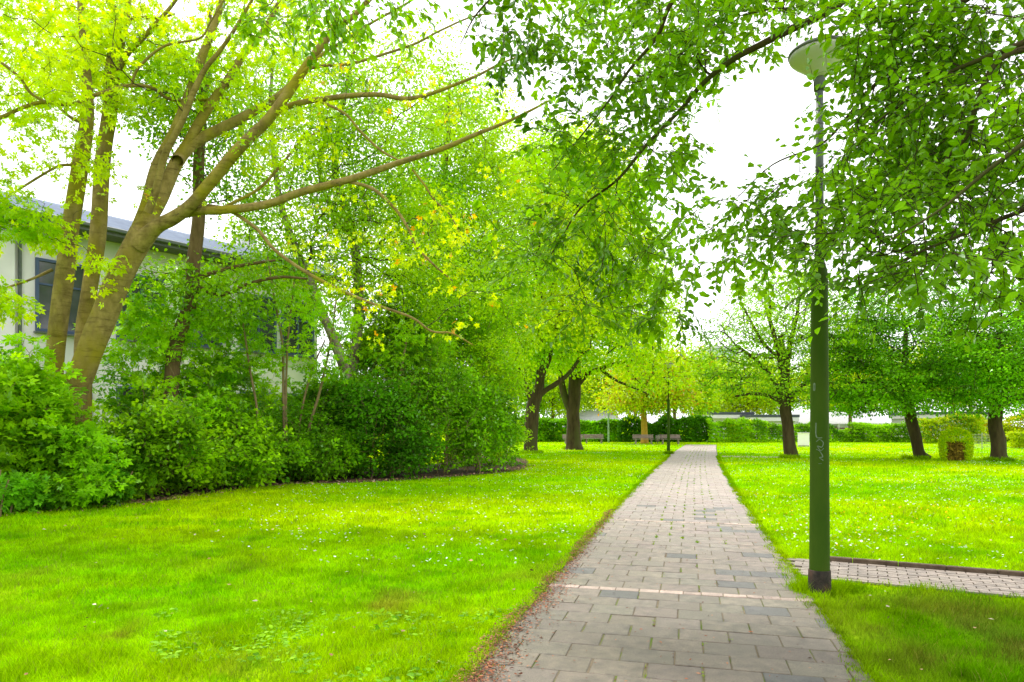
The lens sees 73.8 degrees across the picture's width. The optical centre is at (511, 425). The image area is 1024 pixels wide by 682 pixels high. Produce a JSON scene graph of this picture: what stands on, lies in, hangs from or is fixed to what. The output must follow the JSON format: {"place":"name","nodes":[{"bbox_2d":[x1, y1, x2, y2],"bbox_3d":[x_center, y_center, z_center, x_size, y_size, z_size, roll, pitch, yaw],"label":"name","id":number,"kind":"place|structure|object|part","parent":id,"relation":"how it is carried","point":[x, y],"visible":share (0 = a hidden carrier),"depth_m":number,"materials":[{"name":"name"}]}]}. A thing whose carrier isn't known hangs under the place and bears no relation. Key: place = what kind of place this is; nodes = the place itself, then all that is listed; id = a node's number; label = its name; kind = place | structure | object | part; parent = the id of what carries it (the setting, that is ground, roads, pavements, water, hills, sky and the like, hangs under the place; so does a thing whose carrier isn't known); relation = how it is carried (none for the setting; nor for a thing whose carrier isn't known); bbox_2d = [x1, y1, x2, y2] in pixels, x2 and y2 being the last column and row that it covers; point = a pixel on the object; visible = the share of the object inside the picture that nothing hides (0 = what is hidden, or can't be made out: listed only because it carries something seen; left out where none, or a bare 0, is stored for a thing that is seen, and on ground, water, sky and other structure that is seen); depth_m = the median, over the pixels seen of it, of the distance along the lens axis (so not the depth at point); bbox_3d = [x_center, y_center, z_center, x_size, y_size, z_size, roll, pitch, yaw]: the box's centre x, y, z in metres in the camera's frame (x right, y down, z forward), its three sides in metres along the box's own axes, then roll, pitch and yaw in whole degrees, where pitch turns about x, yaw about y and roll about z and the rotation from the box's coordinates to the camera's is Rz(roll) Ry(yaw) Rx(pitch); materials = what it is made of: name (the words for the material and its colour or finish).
{"place":"outdoors","nodes":[
{"label":"outdoors","id":0,"kind":"place"},
{"bbox_2d":[40,453,527,509],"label":"soil","id":1,"kind":"structure","parent":0,"point":[459,471],"depth_m":22.19,"materials":[{"name":"brown soil"}]},
{"bbox_2d":[0,361,43,476],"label":"shrub","id":2,"kind":"object","parent":1,"relation":"on","point":[7,457],"visible":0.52,"depth_m":13.86,"materials":[{"name":"green plant"}]},
{"bbox_2d":[0,468,64,516],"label":"shrub","id":3,"kind":"object","parent":1,"relation":"on","point":[21,491],"visible":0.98,"depth_m":13.12,"materials":[{"name":"green plant"}]},
{"bbox_2d":[0,331,95,480],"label":"shrub","id":4,"kind":"object","parent":1,"relation":"on","point":[53,394],"visible":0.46,"depth_m":14.40,"materials":[{"name":"green plant"}]},
{"bbox_2d":[15,410,157,510],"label":"shrub","id":5,"kind":"object","parent":1,"relation":"on","point":[89,454],"visible":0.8,"depth_m":14.26,"materials":[{"name":"green plant"}]},
{"bbox_2d":[48,460,135,507],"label":"shrub","id":6,"kind":"object","parent":1,"relation":"on","point":[118,479],"visible":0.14,"depth_m":14.31,"materials":[{"name":"green plant"}]},
{"bbox_2d":[0,0,186,422],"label":"maple tree","id":7,"kind":"object","parent":1,"relation":"on","point":[65,237],"visible":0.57,"depth_m":16.23,"materials":[{"name":"green plant"}]},
{"bbox_2d":[83,372,248,499],"bbox_3d":[-8.432,0.284,16.472,3.876,3.008,3.517,0,0,0],"label":"shrub","id":8,"kind":"object","parent":1,"relation":"on","point":[176,449],"visible":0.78,"depth_m":16.03,"materials":[{"name":"green plant"}]},
{"bbox_2d":[73,266,268,481],"bbox_3d":[-9.787,-1.349,19.656,4.898,6.358,3.800,0,0,0],"label":"thicket","id":9,"kind":"object","parent":1,"relation":"on","point":[136,320],"visible":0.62,"depth_m":19.09,"materials":[{"name":"green plant"}]},
{"bbox_2d":[108,375,270,488],"bbox_3d":[-9.072,0.305,18.794,4.825,3.182,4.726,0,0,0],"label":"thicket","id":10,"kind":"object","parent":1,"relation":"on","point":[230,404],"visible":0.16,"depth_m":18.32,"materials":[{"name":"green plant"}]},
{"bbox_2d":[124,256,272,409],"bbox_3d":[-9.899,-1.848,21.491,4.549,7.109,4.110,0,0,0],"label":"thicket","id":11,"kind":"object","parent":1,"relation":"on","point":[217,360],"visible":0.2,"depth_m":21.05,"materials":[{"name":"green plant"}]},
{"bbox_2d":[116,9,326,408],"bbox_3d":[-8.811,-5.066,19.796,5.233,13.644,5.758,0,0,44],"label":"ash tree","id":12,"kind":"object","parent":1,"relation":"on","point":[191,286],"visible":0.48,"depth_m":19.36,"materials":[{"name":"green plant"}]},
{"bbox_2d":[146,398,305,489],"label":"shrub","id":13,"kind":"object","parent":1,"relation":"on","point":[253,439],"visible":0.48,"depth_m":18.36,"materials":[{"name":"green plant"}]},
{"bbox_2d":[196,333,292,449],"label":"thicket","id":14,"kind":"object","parent":1,"relation":"on","point":[256,378],"visible":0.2,"depth_m":22.45,"materials":[{"name":"green plant"}]},
{"bbox_2d":[202,292,289,420],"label":"sapling","id":15,"kind":"object","parent":1,"relation":"on","point":[258,342],"visible":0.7,"depth_m":20.47,"materials":[{"name":"green plant"}]},
{"bbox_2d":[0,0,547,423],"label":"maple tree","id":16,"kind":"object","parent":1,"relation":"on","point":[149,226],"visible":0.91,"depth_m":15.49,"materials":[{"name":"green plant"}]},
{"bbox_2d":[223,252,332,478],"bbox_3d":[-7.174,-1.839,21.045,3.540,7.006,2.116,0,0,0],"label":"sapling","id":17,"kind":"object","parent":1,"relation":"on","point":[290,321],"visible":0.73,"depth_m":20.97,"materials":[{"name":"green plant"}]},
{"bbox_2d":[20,464,545,512],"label":"dead leaves","id":18,"kind":"object","parent":1,"relation":"on","point":[289,484],"visible":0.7,"depth_m":19.43,"materials":[{"name":"brown plant"}]},
{"bbox_2d":[241,381,362,475],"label":"thicket","id":19,"kind":"object","parent":1,"relation":"on","point":[294,422],"visible":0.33,"depth_m":21.53,"materials":[{"name":"green plant"}]},
{"bbox_2d":[256,415,366,481],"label":"shrub","id":20,"kind":"object","parent":1,"relation":"on","point":[304,464],"visible":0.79,"depth_m":20.57,"materials":[{"name":"green plant"}]},
{"bbox_2d":[209,24,430,473],"bbox_3d":[-6.870,-6.077,24.384,7.738,15.710,5.951,0,0,-30],"label":"birch tree","id":21,"kind":"object","parent":1,"relation":"on","point":[288,227],"visible":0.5,"depth_m":23.73,"materials":[{"name":"green plant"}]},
{"bbox_2d":[272,291,370,478],"bbox_3d":[-5.918,-1.245,21.263,2.942,5.883,2.200,0,0,-17],"label":"sapling","id":22,"kind":"object","parent":1,"relation":"on","point":[329,348],"visible":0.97,"depth_m":21.27,"materials":[{"name":"green plant"}]},
{"bbox_2d":[272,354,385,475],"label":"thicket","id":23,"kind":"object","parent":1,"relation":"on","point":[310,394],"visible":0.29,"depth_m":22.77,"materials":[{"name":"green plant"}]},
{"bbox_2d":[255,6,498,376],"bbox_3d":[-4.580,-7.038,25.522,8.972,17.583,6.889,0,0,0],"label":"birch tree","id":24,"kind":"object","parent":1,"relation":"on","point":[358,277],"visible":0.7,"depth_m":25.18,"materials":[{"name":"green plant"}]},
{"bbox_2d":[322,354,454,478],"bbox_3d":[-4.047,-0.286,22.247,4.390,4.162,3.131,0,0,0],"label":"shrub","id":25,"kind":"object","parent":1,"relation":"on","point":[407,454],"visible":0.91,"depth_m":21.85,"materials":[{"name":"green plant"}]},
{"bbox_2d":[350,319,431,472],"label":"sapling","id":26,"kind":"object","parent":1,"relation":"on","point":[407,337],"visible":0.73,"depth_m":23.95,"materials":[{"name":"green plant"}]},
{"bbox_2d":[330,256,477,468],"bbox_3d":[-4.298,-2.434,26.761,5.884,8.529,6.024,0,0,0],"label":"thicket","id":27,"kind":"object","parent":1,"relation":"on","point":[428,361],"visible":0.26,"depth_m":25.89,"materials":[{"name":"green plant"}]},
{"bbox_2d":[382,344,502,473],"bbox_3d":[-2.617,-0.576,24.015,4.110,4.683,4.759,0,0,44],"label":"shrub","id":28,"kind":"object","parent":1,"relation":"on","point":[434,401],"visible":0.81,"depth_m":23.57,"materials":[{"name":"green plant"}]},
{"bbox_2d":[380,244,542,463],"bbox_3d":[-2.296,-3.148,29.935,7.282,9.974,6.148,0,0,0],"label":"thicket","id":29,"kind":"object","parent":1,"relation":"on","point":[476,311],"visible":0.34,"depth_m":29.23,"materials":[{"name":"green plant"}]},
{"bbox_2d":[358,67,566,459],"bbox_3d":[-2.547,-8.273,33.446,10.554,20.453,8.786,0,0,0],"label":"birch tree","id":30,"kind":"object","parent":1,"relation":"on","point":[469,176],"visible":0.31,"depth_m":33.02,"materials":[{"name":"green plant"}]},
{"bbox_2d":[443,373,528,473],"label":"shrub","id":31,"kind":"object","parent":1,"relation":"on","point":[499,401],"visible":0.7,"depth_m":24.60,"materials":[{"name":"green plant"}]},
{"bbox_2d":[443,315,534,465],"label":"shrub","id":32,"kind":"object","parent":1,"relation":"on","point":[505,368],"visible":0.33,"depth_m":28.59,"materials":[{"name":"green plant"}]},
{"bbox_2d":[0,427,1023,681],"bbox_3d":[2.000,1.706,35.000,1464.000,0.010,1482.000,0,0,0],"label":"ground","id":33,"kind":"structure","parent":0,"point":[604,485],"depth_m":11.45,"materials":[{"name":"green plant"}]},
{"bbox_2d":[0,336,43,374],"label":"thicket","id":34,"kind":"object","parent":33,"relation":"on","point":[6,353],"visible":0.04,"depth_m":17.92,"materials":[{"name":"green plant"}]},
{"bbox_2d":[0,191,338,442],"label":"white house","id":35,"kind":"structure","parent":33,"relation":"on","point":[16,262],"depth_m":27.13,"materials":[{"name":"paint"}]},
{"bbox_2d":[34,257,83,335],"bbox_3d":[-16.924,-4.810,25.843,0.270,2.780,2.000,0,0,37],"label":"window","id":36,"kind":"structure","parent":35,"relation":"in","point":[43,284],"depth_m":25.45,"materials":[{"name":"grey glass"}]},
{"bbox_2d":[116,386,157,414],"bbox_3d":[-15.296,-0.450,28.122,0.140,2.300,1.900,0,0,37],"label":"window","id":37,"kind":"structure","parent":35,"relation":"in","point":[124,393],"depth_m":27.66,"materials":[{"name":"grey glass"}]},
{"bbox_2d":[116,274,164,343],"bbox_3d":[-15.244,-4.810,28.083,0.270,2.780,2.000,0,0,37],"label":"window","id":38,"kind":"structure","parent":35,"relation":"in","point":[124,307],"depth_m":28.06,"materials":[{"name":"grey glass"}]},
{"bbox_2d":[180,289,222,348],"bbox_3d":[-13.684,-4.810,30.163,0.270,2.780,2.000,0,0,37],"label":"window","id":39,"kind":"structure","parent":35,"relation":"in","point":[206,345],"depth_m":30.25,"materials":[{"name":"grey glass"}]},
{"bbox_2d":[240,292,276,354],"bbox_3d":[-12.004,-4.810,32.403,0.270,2.780,2.000,0,0,37],"label":"window","id":40,"kind":"structure","parent":35,"relation":"in","point":[270,327],"depth_m":32.85,"materials":[{"name":"grey glass"}]},
{"bbox_2d":[240,391,276,431],"bbox_3d":[-12.056,-0.450,32.442,0.140,2.300,1.900,0,0,37],"label":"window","id":41,"kind":"structure","parent":35,"relation":"in","point":[244,391],"depth_m":32.68,"materials":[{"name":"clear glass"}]},
{"bbox_2d":[281,299,315,358],"bbox_3d":[-10.684,-4.810,34.163,0.270,2.780,2.000,0,0,37],"label":"window","id":42,"kind":"structure","parent":35,"relation":"in","point":[300,325],"depth_m":34.16,"materials":[{"name":"grey glass"}]},
{"bbox_2d":[150,607,512,681],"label":"lawn weeds","id":43,"kind":"object","parent":33,"relation":"on","point":[410,674],"visible":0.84,"depth_m":5.22,"materials":[{"name":"green plant"}]},
{"bbox_2d":[24,498,991,674],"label":"flowers","id":44,"kind":"object","parent":33,"relation":"on","point":[331,654],"visible":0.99,"depth_m":7.60,"materials":[{"name":"white plant"}]},
{"bbox_2d":[503,365,565,412],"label":"deciduous tree","id":45,"kind":"object","parent":33,"relation":"on","point":[546,383],"visible":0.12,"depth_m":86.88,"materials":[{"name":"green plant"}]},
{"bbox_2d":[474,101,617,451],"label":"linden tree","id":46,"kind":"object","parent":33,"relation":"on","point":[541,362],"visible":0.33,"depth_m":41.76,"materials":[{"name":"green plant"}]},
{"bbox_2d":[511,360,599,418],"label":"deciduous tree","id":47,"kind":"object","parent":33,"relation":"on","point":[555,402],"visible":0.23,"depth_m":94.54,"materials":[{"name":"green plant"}]},
{"bbox_2d":[498,414,619,441],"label":"hedge","id":48,"kind":"object","parent":33,"relation":"on","point":[548,431],"visible":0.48,"depth_m":72.06,"materials":[{"name":"green plant"}]},
{"bbox_2d":[562,434,582,443],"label":"park bench","id":49,"kind":"object","parent":33,"relation":"on","point":[563,435],"visible":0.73,"depth_m":64.76,"materials":[{"name":"brown wood"}]},
{"bbox_2d":[549,360,607,416],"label":"deciduous tree","id":50,"kind":"object","parent":33,"relation":"on","point":[585,396],"visible":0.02,"depth_m":109.95,"materials":[{"name":"green plant"}]},
{"bbox_2d":[564,411,619,433],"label":"bungalow","id":51,"kind":"object","parent":33,"relation":"on","point":[589,415],"visible":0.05,"depth_m":97.06,"materials":[{"name":"white paint"}]},
{"bbox_2d":[583,434,603,442],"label":"park bench","id":52,"kind":"object","parent":33,"relation":"on","point":[593,437],"visible":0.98,"depth_m":66.19,"materials":[{"name":"brown wood"}]},
{"bbox_2d":[579,346,627,414],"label":"deciduous tree","id":53,"kind":"object","parent":33,"relation":"on","point":[597,388],"visible":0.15,"depth_m":98.46,"materials":[{"name":"green plant"}]},
{"bbox_2d":[606,388,609,442],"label":"street lamp","id":54,"kind":"object","parent":33,"relation":"on","point":[608,422],"visible":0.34,"depth_m":69.18,"materials":[{"name":"metal"}]},
{"bbox_2d":[511,111,708,449],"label":"linden tree","id":55,"kind":"object","parent":33,"relation":"on","point":[571,399],"visible":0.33,"depth_m":45.73,"materials":[{"name":"green plant"}]},
{"bbox_2d":[212,443,1023,571],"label":"daisies","id":56,"kind":"object","parent":33,"relation":"on","point":[637,476],"visible":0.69,"depth_m":14.31,"materials":[{"name":"white plant"}]},
{"bbox_2d":[218,0,1023,370],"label":"hornbeam tree","id":57,"kind":"object","parent":33,"relation":"on","point":[912,172],"visible":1,"depth_m":5.83,"materials":[{"name":"green plant"}]},
{"bbox_2d":[632,434,652,443],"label":"park bench","id":58,"kind":"object","parent":33,"relation":"on","point":[650,436],"visible":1,"depth_m":64.04,"materials":[{"name":"brown wood"}]},
{"bbox_2d":[588,346,711,443],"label":"plane tree","id":59,"kind":"object","parent":33,"relation":"on","point":[641,402],"visible":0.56,"depth_m":64.00,"materials":[{"name":"green plant"}]},
{"bbox_2d":[616,414,713,441],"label":"hedge","id":60,"kind":"object","parent":33,"relation":"on","point":[691,428],"visible":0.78,"depth_m":71.16,"materials":[{"name":"green plant"}]},
{"bbox_2d":[665,362,672,450],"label":"street lamp","id":61,"kind":"object","parent":33,"relation":"on","point":[668,423],"visible":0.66,"depth_m":41.36,"materials":[{"name":"metal"}]},
{"bbox_2d":[609,340,730,419],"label":"deciduous tree","id":62,"kind":"object","parent":33,"relation":"on","point":[706,399],"visible":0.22,"depth_m":75.28,"materials":[{"name":"green plant"}]},
{"bbox_2d":[660,434,679,443],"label":"park bench","id":63,"kind":"object","parent":33,"relation":"on","point":[677,436],"visible":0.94,"depth_m":64.02,"materials":[{"name":"brown wood"}]},
{"bbox_2d":[696,352,729,412],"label":"deciduous tree","id":64,"kind":"object","parent":33,"relation":"on","point":[716,409],"visible":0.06,"depth_m":108.86,"materials":[{"name":"green plant"}]},
{"bbox_2d":[694,412,753,437],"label":"bungalow","id":65,"kind":"object","parent":33,"relation":"on","point":[720,416],"visible":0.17,"depth_m":91.30,"materials":[{"name":"white paint"}]},
{"bbox_2d":[446,445,1016,681],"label":"grass tufts","id":66,"kind":"object","parent":33,"relation":"on","point":[799,584],"visible":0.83,"depth_m":7.65,"materials":[{"name":"green plant"}]},
{"bbox_2d":[706,417,768,442],"bbox_3d":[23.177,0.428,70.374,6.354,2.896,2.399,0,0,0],"label":"hedge","id":67,"kind":"object","parent":33,"relation":"on","point":[727,422],"visible":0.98,"depth_m":69.69,"materials":[{"name":"green plant"}]},
{"bbox_2d":[704,353,791,414],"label":"deciduous tree","id":68,"kind":"object","parent":33,"relation":"on","point":[736,403],"visible":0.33,"depth_m":93.31,"materials":[{"name":"green plant"}]},
{"bbox_2d":[739,415,799,438],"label":"bungalow","id":69,"kind":"object","parent":33,"relation":"on","point":[776,419],"visible":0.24,"depth_m":87.30,"materials":[{"name":"white paint"}]},
{"bbox_2d":[744,356,805,414],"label":"deciduous tree","id":70,"kind":"object","parent":33,"relation":"on","point":[778,411],"visible":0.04,"depth_m":110.57,"materials":[{"name":"green plant"}]},
{"bbox_2d":[680,260,884,455],"bbox_3d":[14.372,-3.557,36.125,10.172,10.838,9.076,0,0,-29],"label":"hornbeam tree","id":71,"kind":"object","parent":33,"relation":"on","point":[783,353],"visible":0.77,"depth_m":35.74,"materials":[{"name":"green plant"}]},
{"bbox_2d":[798,433,808,446],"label":"utility cabinet","id":72,"kind":"object","parent":33,"relation":"on","point":[803,439],"visible":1,"depth_m":55.75,"materials":[{"name":"white metal"}]},
{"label":"door","id":73,"kind":"part","parent":72,"relation":"part of","materials":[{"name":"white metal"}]},
{"bbox_2d":[763,421,863,441],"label":"hedge","id":74,"kind":"object","parent":33,"relation":"on","point":[846,436],"visible":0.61,"depth_m":70.31,"materials":[{"name":"green plant"}]},
{"bbox_2d":[788,35,848,597],"bbox_3d":[3.100,-1.058,6.880,0.594,5.575,0.594,0,0,0],"label":"street lamp","id":75,"kind":"object","parent":33,"relation":"on","point":[819,572],"visible":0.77,"depth_m":6.81,"materials":[{"name":"metal"}]},
{"bbox_2d":[791,355,856,411],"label":"deciduous tree","id":76,"kind":"object","parent":33,"relation":"on","point":[803,397],"visible":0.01,"depth_m":111.59,"materials":[{"name":"green plant"}]},
{"bbox_2d":[792,412,887,433],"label":"bungalow","id":77,"kind":"object","parent":33,"relation":"on","point":[841,420],"visible":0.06,"depth_m":95.18,"materials":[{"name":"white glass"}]},
{"bbox_2d":[790,331,898,426],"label":"deciduous tree","id":78,"kind":"object","parent":33,"relation":"on","point":[849,417],"visible":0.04,"depth_m":89.56,"materials":[{"name":"green plant"}]},
{"bbox_2d":[741,470,1007,551],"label":"dandelions","id":79,"kind":"object","parent":33,"relation":"on","point":[865,513],"visible":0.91,"depth_m":13.08,"materials":[{"name":"white plant"}]},
{"bbox_2d":[847,420,929,442],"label":"hedge","id":80,"kind":"object","parent":33,"relation":"on","point":[872,433],"visible":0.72,"depth_m":69.75,"materials":[{"name":"green plant"}]},
{"bbox_2d":[874,348,929,416],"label":"deciduous tree","id":81,"kind":"object","parent":33,"relation":"on","point":[894,405],"depth_m":114.23,"materials":[{"name":"green plant"}]},
{"bbox_2d":[792,267,1013,457],"bbox_3d":[19.845,-3.121,35.545,10.450,10.199,9.708,0,0,0],"label":"hornbeam tree","id":82,"kind":"object","parent":33,"relation":"on","point":[904,400],"visible":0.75,"depth_m":33.86,"materials":[{"name":"green plant"}]},
{"bbox_2d":[830,556,1023,576],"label":"kerb","id":83,"kind":"structure","parent":33,"relation":"on","point":[886,563],"depth_m":8.02,"materials":[{"name":"concrete"}]},
{"bbox_2d":[888,412,987,438],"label":"bungalow","id":84,"kind":"object","parent":33,"relation":"on","point":[896,419],"visible":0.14,"depth_m":90.00,"materials":[{"name":"white paint"}]},
{"bbox_2d":[908,316,992,411],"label":"deciduous tree","id":85,"kind":"object","parent":33,"relation":"on","point":[913,361],"visible":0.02,"depth_m":94.54,"materials":[{"name":"green plant"}]},
{"bbox_2d":[917,412,987,443],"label":"hedge","id":86,"kind":"object","parent":33,"relation":"on","point":[946,422],"visible":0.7,"depth_m":65.29,"materials":[{"name":"green plant"}]},
{"bbox_2d":[938,426,974,460],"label":"clipped bush","id":87,"kind":"object","parent":33,"relation":"on","point":[957,449],"visible":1,"depth_m":33.24,"materials":[{"name":"green plant"}]},
{"bbox_2d":[928,347,987,411],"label":"deciduous tree","id":88,"kind":"object","parent":33,"relation":"on","point":[958,403],"depth_m":111.55,"materials":[{"name":"green plant"}]},
{"bbox_2d":[907,279,1023,459],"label":"hornbeam tree","id":89,"kind":"object","parent":33,"relation":"on","point":[999,397],"visible":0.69,"depth_m":32.35,"materials":[{"name":"green plant"}]},
{"bbox_2d":[960,433,990,448],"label":"wire fence","id":90,"kind":"object","parent":33,"relation":"on","point":[982,440],"visible":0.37,"depth_m":49.99,"materials":[{"name":"green metal"}]},
{"bbox_2d":[959,410,1023,441],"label":"hedge","id":91,"kind":"object","parent":33,"relation":"on","point":[1009,426],"visible":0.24,"depth_m":71.31,"materials":[{"name":"green plant"}]},
{"bbox_2d":[984,330,1023,410],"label":"deciduous tree","id":92,"kind":"object","parent":33,"relation":"on","point":[1009,374],"visible":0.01,"depth_m":80.22,"materials":[{"name":"green plant"}]},
{"bbox_2d":[1005,430,1023,447],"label":"hedge","id":93,"kind":"object","parent":33,"relation":"on","point":[1015,436],"visible":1,"depth_m":51.50,"materials":[{"name":"green plant"}]},
{"bbox_2d":[0,0,1023,426],"label":"sky","id":94,"kind":"structure","parent":0,"point":[757,109],"materials":[{"name":"white"}]},
{"bbox_2d":[462,445,873,681],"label":"path","id":95,"kind":"structure","parent":0,"point":[749,665],"depth_m":6.29,"materials":[{"name":"grey stone"}]},
{"bbox_2d":[446,509,852,681],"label":"litter","id":96,"kind":"object","parent":95,"relation":"on","point":[474,679],"visible":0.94,"depth_m":5.60,"materials":[{"name":"brown plant"}]},
{"bbox_2d":[700,346,738,411],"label":"tower block","id":97,"kind":"structure","parent":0,"point":[717,347],"depth_m":146.50,"materials":[{"name":"white glass"}]},
{"bbox_2d":[755,424,895,438],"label":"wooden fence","id":98,"kind":"object","parent":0,"point":[838,427],"visible":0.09,"depth_m":76.98,"materials":[{"name":"brown wood"}]},
{"bbox_2d":[787,558,1023,597],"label":"side path","id":99,"kind":"structure","parent":0,"point":[1004,584],"depth_m":7.56,"materials":[{"name":"grey stone"}]}
]}

